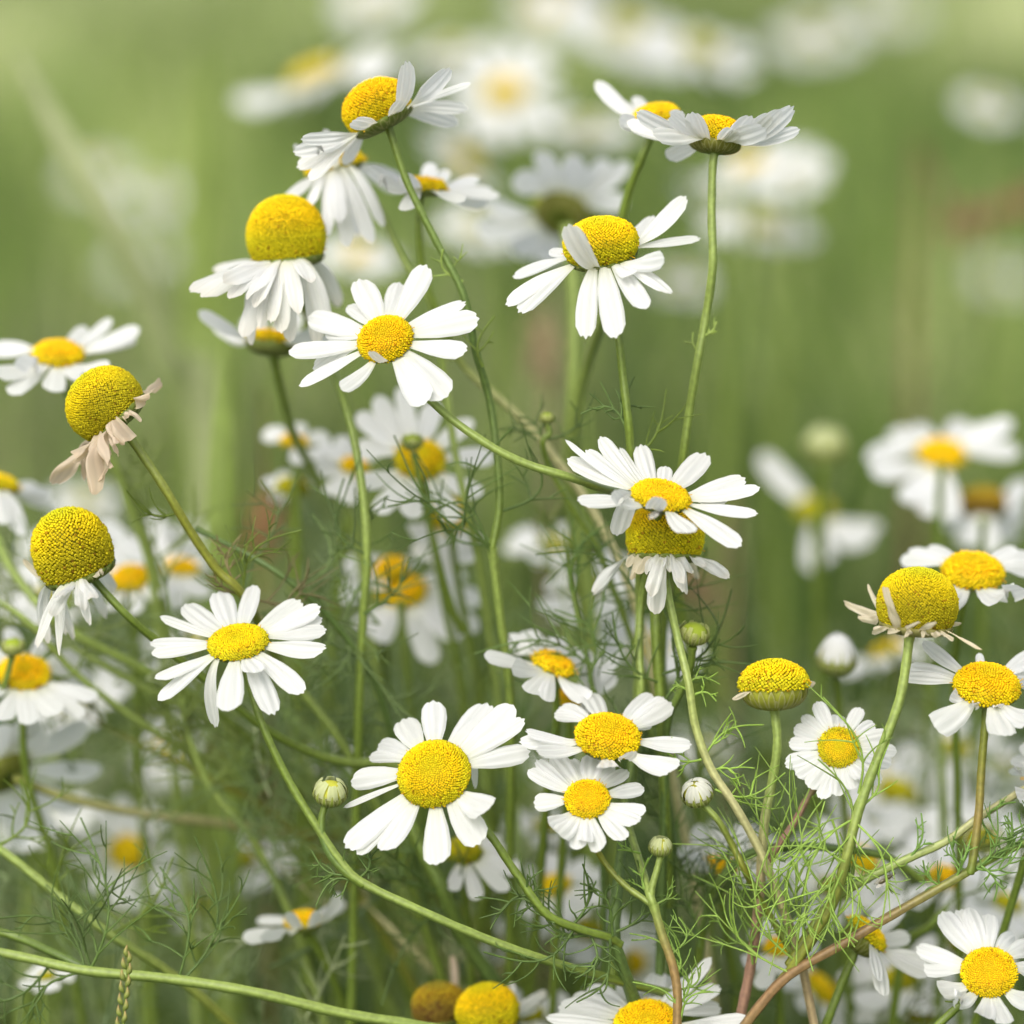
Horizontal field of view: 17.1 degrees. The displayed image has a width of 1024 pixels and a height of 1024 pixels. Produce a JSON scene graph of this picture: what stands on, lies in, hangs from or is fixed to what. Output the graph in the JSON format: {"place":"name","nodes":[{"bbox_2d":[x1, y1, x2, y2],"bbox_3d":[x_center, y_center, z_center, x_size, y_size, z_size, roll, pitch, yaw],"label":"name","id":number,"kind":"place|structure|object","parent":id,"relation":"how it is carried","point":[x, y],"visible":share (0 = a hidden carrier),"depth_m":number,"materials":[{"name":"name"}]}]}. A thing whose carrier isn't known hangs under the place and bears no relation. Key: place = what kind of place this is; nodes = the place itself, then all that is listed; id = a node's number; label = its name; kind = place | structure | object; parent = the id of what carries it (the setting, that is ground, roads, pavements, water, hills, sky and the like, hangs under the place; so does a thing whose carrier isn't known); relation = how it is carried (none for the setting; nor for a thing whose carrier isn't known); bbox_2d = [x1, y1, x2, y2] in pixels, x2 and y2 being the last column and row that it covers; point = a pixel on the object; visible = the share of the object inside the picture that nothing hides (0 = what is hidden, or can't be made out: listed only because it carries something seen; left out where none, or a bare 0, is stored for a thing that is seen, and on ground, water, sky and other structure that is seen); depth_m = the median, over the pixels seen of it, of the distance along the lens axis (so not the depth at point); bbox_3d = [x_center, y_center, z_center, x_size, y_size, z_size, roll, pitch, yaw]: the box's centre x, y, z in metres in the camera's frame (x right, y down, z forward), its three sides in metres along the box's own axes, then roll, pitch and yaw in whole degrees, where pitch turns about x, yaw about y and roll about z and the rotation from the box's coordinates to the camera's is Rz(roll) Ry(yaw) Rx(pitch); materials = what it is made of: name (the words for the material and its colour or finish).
{"place":"outdoors","nodes":[
{"label":"outdoors","id":0,"kind":"place"},
{"bbox_2d":[15,50,214,606],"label":"tall grass","id":1,"kind":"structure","parent":0,"point":[193,373],"depth_m":0.61,"materials":[{"name":"green plant"}]},
{"bbox_2d":[0,0,1023,726],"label":"ground","id":2,"kind":"structure","parent":0,"point":[256,76],"depth_m":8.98,"materials":[{"name":"green plant"}]},
{"bbox_2d":[0,627,97,1023],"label":"chamomile plant","id":3,"kind":"object","parent":2,"relation":"on","point":[26,697],"visible":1,"depth_m":0.45,"materials":[{"name":"white plant"}]},
{"bbox_2d":[37,660,131,1023],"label":"chamomile plant","id":4,"kind":"object","parent":2,"relation":"on","point":[109,688],"visible":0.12,"depth_m":0.51,"materials":[{"name":"white plant"}]},
{"bbox_2d":[50,483,120,1018],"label":"chamomile plant","id":5,"kind":"object","parent":2,"relation":"on","point":[106,501],"visible":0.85,"depth_m":0.62,"materials":[{"name":"white plant"}]},
{"bbox_2d":[0,768,234,1023],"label":"chamomile shoot","id":6,"kind":"object","parent":2,"relation":"on","point":[215,1009],"visible":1,"depth_m":0.43,"materials":[{"name":"green plant"}]},
{"bbox_2d":[0,317,235,1023],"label":"chamomile plant","id":7,"kind":"object","parent":2,"relation":"on","point":[61,359],"visible":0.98,"depth_m":0.45,"materials":[{"name":"white plant"}]},
{"bbox_2d":[69,795,178,1023],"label":"chamomile plant","id":8,"kind":"object","parent":2,"relation":"on","point":[121,847],"visible":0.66,"depth_m":0.51,"materials":[{"name":"white plant"}]},
{"bbox_2d":[106,546,164,1023],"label":"chamomile plant","id":9,"kind":"object","parent":2,"relation":"on","point":[124,572],"visible":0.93,"depth_m":0.48,"materials":[{"name":"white plant"}]},
{"bbox_2d":[118,183,182,512],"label":"chamomile plant","id":10,"kind":"object","parent":2,"relation":"on","point":[172,197],"visible":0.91,"depth_m":1.11,"materials":[{"name":"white plant"}]},
{"bbox_2d":[102,512,212,1023],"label":"chamomile plant","id":11,"kind":"object","parent":2,"relation":"on","point":[182,583],"visible":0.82,"depth_m":0.49,"materials":[{"name":"white plant"}]},
{"bbox_2d":[109,428,230,1023],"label":"chamomile shoot","id":12,"kind":"object","parent":2,"relation":"on","point":[147,553],"visible":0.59,"depth_m":0.47,"materials":[{"name":"green plant"}]},
{"bbox_2d":[0,574,398,1016],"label":"chamomile shoot","id":13,"kind":"object","parent":2,"relation":"on","point":[152,730],"visible":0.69,"depth_m":0.45,"materials":[{"name":"green plant"}]},
{"bbox_2d":[180,51,231,944],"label":"tall grass","id":14,"kind":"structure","parent":2,"relation":"on","point":[203,248],"depth_m":0.70,"materials":[{"name":"green plant"}]},
{"bbox_2d":[0,472,414,1019],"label":"chamomile plant","id":15,"kind":"object","parent":2,"relation":"on","point":[31,493],"visible":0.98,"depth_m":0.45,"materials":[{"name":"green plant"}]},
{"bbox_2d":[0,817,436,1023],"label":"chamomile shoot","id":16,"kind":"object","parent":2,"relation":"on","point":[91,970],"visible":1,"depth_m":0.42,"materials":[{"name":"green plant"}]},
{"bbox_2d":[200,341,242,1023],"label":"tall grass","id":17,"kind":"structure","parent":2,"relation":"on","point":[221,480],"depth_m":0.49,"materials":[{"name":"green plant"}]},
{"bbox_2d":[41,646,418,994],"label":"chamomile shoot","id":18,"kind":"object","parent":2,"relation":"on","point":[402,967],"visible":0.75,"depth_m":0.46,"materials":[{"name":"green plant"}]},
{"bbox_2d":[0,554,466,991],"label":"chamomile shoot","id":19,"kind":"object","parent":2,"relation":"on","point":[128,679],"visible":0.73,"depth_m":0.46,"materials":[{"name":"green plant"}]},
{"bbox_2d":[142,637,328,1023],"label":"chamomile shoot","id":20,"kind":"object","parent":2,"relation":"on","point":[260,853],"visible":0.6,"depth_m":0.45,"materials":[{"name":"green plant"}]},
{"bbox_2d":[50,365,447,981],"bbox_3d":[-0.013,0.201,0.471,0.092,0.449,0.018,-3,11,-18],"label":"chamomile plant","id":21,"kind":"object","parent":2,"relation":"on","point":[105,404],"visible":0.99,"depth_m":0.42,"materials":[{"name":"yellow plant"}]},
{"bbox_2d":[242,392,285,1023],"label":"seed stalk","id":22,"kind":"object","parent":2,"relation":"on","point":[261,521],"visible":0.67,"depth_m":0.54,"materials":[{"name":"green plant"}]},
{"bbox_2d":[0,719,547,1022],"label":"chamomile plant","id":23,"kind":"object","parent":2,"relation":"on","point":[41,743],"visible":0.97,"depth_m":0.46,"materials":[{"name":"white plant"}]},
{"bbox_2d":[23,506,527,999],"bbox_3d":[-0.016,0.209,0.477,0.102,0.432,0.019,-6,12,-31],"label":"chamomile plant","id":24,"kind":"object","parent":2,"relation":"on","point":[72,548],"visible":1,"depth_m":0.42,"materials":[{"name":"yellow plant"}]},
{"bbox_2d":[242,892,346,1023],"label":"chamomile plant","id":25,"kind":"object","parent":2,"relation":"on","point":[305,923],"visible":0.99,"depth_m":0.45,"materials":[{"name":"white plant"}]},
{"bbox_2d":[261,423,329,1023],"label":"chamomile plant","id":26,"kind":"object","parent":2,"relation":"on","point":[280,434],"visible":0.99,"depth_m":0.48,"materials":[{"name":"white plant"}]},
{"bbox_2d":[136,454,473,980],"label":"chamomile shoot","id":27,"kind":"object","parent":2,"relation":"on","point":[372,677],"visible":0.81,"depth_m":0.45,"materials":[{"name":"green plant"}]},
{"bbox_2d":[198,310,417,1018],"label":"chamomile plant","id":28,"kind":"object","parent":2,"relation":"on","point":[274,344],"visible":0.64,"depth_m":0.46,"materials":[{"name":"green plant"}]},
{"bbox_2d":[189,194,429,1023],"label":"chamomile plant","id":29,"kind":"object","parent":2,"relation":"on","point":[283,277],"visible":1,"depth_m":0.43,"materials":[{"name":"white plant"}]},
{"bbox_2d":[234,43,400,821],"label":"chamomile plant","id":30,"kind":"object","parent":2,"relation":"on","point":[312,80],"visible":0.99,"depth_m":0.67,"materials":[{"name":"white plant"}]},
{"bbox_2d":[298,435,374,1023],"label":"chamomile plant","id":31,"kind":"object","parent":2,"relation":"on","point":[339,451],"visible":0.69,"depth_m":0.48,"materials":[{"name":"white plant"}]},
{"bbox_2d":[321,237,399,1009],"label":"chamomile plant","id":32,"kind":"object","parent":2,"relation":"on","point":[362,259],"visible":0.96,"depth_m":0.64,"materials":[{"name":"white plant"}]},
{"bbox_2d":[333,0,414,529],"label":"chamomile plant","id":33,"kind":"object","parent":2,"relation":"on","point":[365,13],"visible":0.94,"depth_m":0.88,"materials":[{"name":"white plant"}]},
{"bbox_2d":[281,796,518,1023],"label":"chamomile shoot","id":34,"kind":"object","parent":2,"relation":"on","point":[473,952],"visible":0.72,"depth_m":0.44,"materials":[{"name":"green plant"}]},
{"bbox_2d":[285,128,536,991],"bbox_3d":[-0.001,0.181,0.502,0.023,0.477,0.073,9,14,42],"label":"chamomile plant","id":35,"kind":"object","parent":2,"relation":"on","point":[344,204],"visible":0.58,"depth_m":0.44,"materials":[{"name":"white plant"}]},
{"bbox_2d":[342,554,479,981],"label":"chamomile plant","id":36,"kind":"object","parent":2,"relation":"on","point":[423,619],"visible":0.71,"depth_m":0.47,"materials":[{"name":"white plant"}]},
{"bbox_2d":[355,387,499,973],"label":"chamomile plant","id":37,"kind":"object","parent":2,"relation":"on","point":[383,424],"visible":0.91,"depth_m":0.46,"materials":[{"name":"white plant"}]},
{"bbox_2d":[293,61,569,986],"bbox_3d":[-0.004,0.182,0.473,0.032,0.486,0.046,9,13,40],"label":"chamomile plant","id":38,"kind":"object","parent":2,"relation":"on","point":[375,105],"visible":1,"depth_m":0.43,"materials":[{"name":"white plant"}]},
{"bbox_2d":[149,585,716,1017],"bbox_3d":[0.025,0.214,0.475,0.148,0.421,0.033,-5,11,-26],"label":"chamomile plant","id":39,"kind":"object","parent":2,"relation":"on","point":[239,643],"visible":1,"depth_m":0.42,"materials":[{"name":"white plant"}]},
{"bbox_2d":[411,955,463,1023],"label":"chamomile plant","id":40,"kind":"object","parent":2,"relation":"on","point":[434,1002],"visible":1,"depth_m":0.44,"materials":[{"name":"yellow plant"}]},
{"bbox_2d":[406,39,499,702],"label":"chamomile plant","id":41,"kind":"object","parent":2,"relation":"on","point":[450,53],"visible":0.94,"depth_m":0.79,"materials":[{"name":"white plant"}]},
{"bbox_2d":[407,494,519,1023],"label":"chamomile plant","id":42,"kind":"object","parent":2,"relation":"on","point":[452,559],"visible":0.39,"depth_m":0.47,"materials":[{"name":"white plant"}]},
{"bbox_2d":[435,205,509,983],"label":"chamomile plant","id":43,"kind":"object","parent":2,"relation":"on","point":[454,222],"visible":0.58,"depth_m":0.67,"materials":[{"name":"white plant"}]},
{"bbox_2d":[423,126,538,991],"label":"chamomile plant","id":44,"kind":"object","parent":2,"relation":"on","point":[465,160],"visible":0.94,"depth_m":0.73,"materials":[{"name":"white plant"}]},
{"bbox_2d":[411,620,551,985],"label":"chamomile shoot","id":45,"kind":"object","parent":2,"relation":"on","point":[482,906],"visible":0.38,"depth_m":0.47,"materials":[{"name":"green plant"}]},
{"bbox_2d":[447,834,519,987],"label":"chamomile plant","id":46,"kind":"object","parent":2,"relation":"on","point":[490,866],"visible":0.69,"depth_m":0.45,"materials":[{"name":"white plant"}]},
{"bbox_2d":[454,981,545,1023],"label":"chamomile plant","id":47,"kind":"object","parent":2,"relation":"on","point":[482,1003],"visible":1,"depth_m":0.43,"materials":[{"name":"yellow plant"}]},
{"bbox_2d":[289,264,718,1000],"bbox_3d":[0.014,0.193,0.480,0.095,0.461,0.030,-10,14,-44],"label":"chamomile plant","id":48,"kind":"object","parent":2,"relation":"on","point":[387,332],"visible":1,"depth_m":0.42,"materials":[{"name":"white plant"}]},
{"bbox_2d":[446,43,565,787],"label":"chamomile plant","id":49,"kind":"object","parent":2,"relation":"on","point":[503,93],"visible":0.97,"depth_m":0.72,"materials":[{"name":"white plant"}]},
{"bbox_2d":[344,682,669,1008],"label":"chamomile plant","id":50,"kind":"object","parent":2,"relation":"on","point":[434,772],"visible":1,"depth_m":0.42,"materials":[{"name":"white plant"}]},
{"bbox_2d":[508,0,571,604],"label":"chamomile plant","id":51,"kind":"object","parent":2,"relation":"on","point":[536,28],"visible":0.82,"depth_m":1.11,"materials":[{"name":"white plant"}]},
{"bbox_2d":[520,294,564,996],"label":"seed stalk","id":52,"kind":"object","parent":2,"relation":"on","point":[544,343],"visible":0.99,"depth_m":0.64,"materials":[{"name":"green plant"}]},
{"bbox_2d":[367,162,719,1014],"bbox_3d":[0.015,0.189,0.472,0.064,0.472,0.023,3,11,19],"label":"chamomile plant","id":53,"kind":"object","parent":2,"relation":"on","point":[463,192],"visible":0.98,"depth_m":0.45,"materials":[{"name":"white plant"}]},
{"bbox_2d":[474,580,627,997],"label":"chamomile plant","id":54,"kind":"object","parent":2,"relation":"on","point":[549,668],"visible":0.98,"depth_m":0.43,"materials":[{"name":"white plant"}]},
{"bbox_2d":[476,150,629,975],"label":"chamomile plant","id":55,"kind":"object","parent":2,"relation":"on","point":[572,190],"visible":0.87,"depth_m":0.49,"materials":[{"name":"white plant"}]},
{"bbox_2d":[547,653,618,1023],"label":"chamomile plant","id":56,"kind":"object","parent":2,"relation":"on","point":[608,682],"visible":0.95,"depth_m":0.45,"materials":[{"name":"green plant"}]},
{"bbox_2d":[545,114,633,758],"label":"chamomile plant","id":57,"kind":"object","parent":2,"relation":"on","point":[589,131],"visible":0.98,"depth_m":0.76,"materials":[{"name":"white plant"}]},
{"bbox_2d":[519,693,720,1023],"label":"chamomile plant","id":58,"kind":"object","parent":2,"relation":"on","point":[604,741],"visible":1,"depth_m":0.42,"materials":[{"name":"white plant"}]},
{"bbox_2d":[549,0,694,734],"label":"chamomile plant","id":59,"kind":"object","parent":2,"relation":"on","point":[623,30],"visible":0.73,"depth_m":0.83,"materials":[{"name":"white plant"}]},
{"bbox_2d":[498,393,747,1012],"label":"chamomile shoot","id":60,"kind":"object","parent":2,"relation":"on","point":[547,418],"visible":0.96,"depth_m":0.44,"materials":[{"name":"green plant"}]},
{"bbox_2d":[564,80,684,902],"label":"chamomile plant","id":61,"kind":"object","parent":2,"relation":"on","point":[610,96],"visible":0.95,"depth_m":0.44,"materials":[{"name":"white plant"}]},
{"bbox_2d":[505,196,744,975],"bbox_3d":[0.014,0.193,0.460,0.030,0.469,0.024,0,10,0],"label":"chamomile plant","id":62,"kind":"object","parent":2,"relation":"on","point":[603,246],"visible":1,"depth_m":0.42,"materials":[{"name":"white plant"}]},
{"bbox_2d":[495,512,771,985],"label":"chamomile shoot","id":63,"kind":"object","parent":2,"relation":"on","point":[603,871],"visible":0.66,"depth_m":0.44,"materials":[{"name":"green plant"}]},
{"bbox_2d":[546,957,745,1023],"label":"chamomile plant","id":64,"kind":"object","parent":2,"relation":"on","point":[647,1008],"visible":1,"depth_m":0.43,"materials":[{"name":"white plant"}]},
{"bbox_2d":[566,436,759,1020],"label":"chamomile plant","id":65,"kind":"object","parent":2,"relation":"on","point":[648,487],"visible":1,"depth_m":0.41,"materials":[{"name":"white plant"}]},
{"bbox_2d":[573,577,756,975],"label":"chamomile plant","id":66,"kind":"object","parent":2,"relation":"on","point":[694,635],"visible":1,"depth_m":0.43,"materials":[{"name":"green plant"}]},
{"bbox_2d":[636,25,756,967],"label":"chamomile plant","id":67,"kind":"object","parent":2,"relation":"on","point":[678,50],"visible":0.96,"depth_m":0.76,"materials":[{"name":"white plant"}]},
{"bbox_2d":[592,507,817,1023],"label":"chamomile plant","id":68,"kind":"object","parent":2,"relation":"on","point":[660,549],"visible":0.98,"depth_m":0.42,"materials":[{"name":"green plant"}]},
{"bbox_2d":[626,105,799,974],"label":"chamomile plant","id":69,"kind":"object","parent":2,"relation":"on","point":[714,136],"visible":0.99,"depth_m":0.42,"materials":[{"name":"white plant"}]},
{"bbox_2d":[693,142,806,1019],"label":"chamomile plant","id":70,"kind":"object","parent":2,"relation":"on","point":[743,167],"visible":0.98,"depth_m":0.67,"materials":[{"name":"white plant"}]},
{"bbox_2d":[701,206,817,1023],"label":"chamomile plant","id":71,"kind":"object","parent":2,"relation":"on","point":[768,227],"visible":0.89,"depth_m":0.73,"materials":[{"name":"white plant"}]},
{"bbox_2d":[641,802,923,1021],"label":"chamomile shoot","id":72,"kind":"object","parent":2,"relation":"on","point":[712,891],"visible":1,"depth_m":0.43,"materials":[{"name":"green plant"}]},
{"bbox_2d":[755,142,833,1011],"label":"chamomile plant","id":73,"kind":"object","parent":2,"relation":"on","point":[803,185],"visible":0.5,"depth_m":0.71,"materials":[{"name":"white plant"}]},
{"bbox_2d":[704,658,896,1014],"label":"chamomile plant","id":74,"kind":"object","parent":2,"relation":"on","point":[774,687],"visible":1,"depth_m":0.42,"materials":[{"name":"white plant"}]},
{"bbox_2d":[768,16,862,546],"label":"chamomile plant","id":75,"kind":"object","parent":2,"relation":"on","point":[813,35],"visible":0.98,"depth_m":1.11,"materials":[{"name":"white plant"}]},
{"bbox_2d":[758,452,880,1023],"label":"chamomile plant","id":76,"kind":"object","parent":2,"relation":"on","point":[850,534],"visible":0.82,"depth_m":0.56,"materials":[{"name":"white plant"}]},
{"bbox_2d":[802,426,847,1023],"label":"chamomile plant","id":77,"kind":"object","parent":2,"relation":"on","point":[824,447],"visible":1,"depth_m":0.54,"materials":[{"name":"green plant"}]},
{"bbox_2d":[814,632,857,1023],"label":"chamomile plant","id":78,"kind":"object","parent":2,"relation":"on","point":[835,658],"visible":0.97,"depth_m":0.45,"materials":[{"name":"white plant"}]},
{"bbox_2d":[666,566,1023,1023],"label":"chamomile plant","id":79,"kind":"object","parent":2,"relation":"on","point":[911,603],"visible":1,"depth_m":0.42,"materials":[{"name":"green plant"}]},
{"bbox_2d":[822,895,926,1023],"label":"chamomile plant","id":80,"kind":"object","parent":2,"relation":"on","point":[876,942],"visible":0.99,"depth_m":0.43,"materials":[{"name":"white plant"}]},
{"bbox_2d":[851,0,923,520],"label":"chamomile plant","id":81,"kind":"object","parent":2,"relation":"on","point":[883,12],"visible":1,"depth_m":1.49,"materials":[{"name":"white plant"}]},
{"bbox_2d":[838,952,954,1023],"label":"chamomile plant","id":82,"kind":"object","parent":2,"relation":"on","point":[873,999],"visible":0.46,"depth_m":0.47,"materials":[{"name":"white plant"}]},
{"bbox_2d":[832,753,964,948],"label":"chamomile plant","id":83,"kind":"object","parent":2,"relation":"on","point":[899,789],"visible":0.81,"depth_m":0.52,"materials":[{"name":"white plant"}]},
{"bbox_2d":[866,417,1019,945],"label":"chamomile plant","id":84,"kind":"object","parent":2,"relation":"on","point":[930,489],"visible":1,"depth_m":0.52,"materials":[{"name":"white plant"}]},
{"bbox_2d":[894,832,1001,1020],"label":"chamomile plant","id":85,"kind":"object","parent":2,"relation":"on","point":[972,882],"visible":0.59,"depth_m":0.47,"materials":[{"name":"white plant"}]},
{"bbox_2d":[887,801,1023,1023],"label":"chamomile shoot","id":86,"kind":"object","parent":2,"relation":"on","point":[924,930],"visible":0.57,"depth_m":0.45,"materials":[{"name":"green plant"}]},
{"bbox_2d":[900,544,1023,1023],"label":"chamomile plant","id":87,"kind":"object","parent":2,"relation":"on","point":[966,573],"visible":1,"depth_m":0.44,"materials":[{"name":"white plant"}]},
{"bbox_2d":[909,138,1023,806],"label":"seed stalk","id":88,"kind":"object","parent":2,"relation":"on","point":[995,213],"visible":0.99,"depth_m":0.76,"materials":[{"name":"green plant"}]},
{"bbox_2d":[916,907,1023,1023],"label":"chamomile plant","id":89,"kind":"object","parent":2,"relation":"on","point":[986,969],"visible":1,"depth_m":0.42,"materials":[{"name":"white plant"}]},
{"bbox_2d":[942,478,1023,1023],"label":"chamomile plant","id":90,"kind":"object","parent":2,"relation":"on","point":[984,522],"visible":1,"depth_m":0.52,"materials":[{"name":"white plant"}]},
{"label":"undergrowth","id":91,"kind":"object","parent":2,"relation":"on","visible":0},
{"bbox_2d":[0,487,1023,1023],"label":"leaf thicket","id":92,"kind":"object","parent":91,"relation":"on","point":[96,789],"visible":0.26,"depth_m":0.52,"materials":[{"name":"green plant"}]},
{"bbox_2d":[518,852,607,991],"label":"chamomile plant","id":93,"kind":"object","parent":91,"relation":"on","point":[574,871],"visible":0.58,"depth_m":0.47,"materials":[{"name":"white plant"}]},
{"bbox_2d":[677,178,766,740],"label":"chamomile plant","id":94,"kind":"object","parent":91,"relation":"on","point":[694,191],"visible":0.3,"depth_m":0.80,"materials":[{"name":"green plant"}]},
{"bbox_2d":[956,89,1018,903],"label":"chamomile plant","id":95,"kind":"object","parent":91,"relation":"on","point":[984,110],"visible":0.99,"depth_m":0.83,"materials":[{"name":"white plant"}]},
{"bbox_2d":[0,94,1023,1023],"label":"tall meadow grass","id":96,"kind":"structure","parent":0,"point":[850,576],"depth_m":1.04,"materials":[{"name":"green plant"}]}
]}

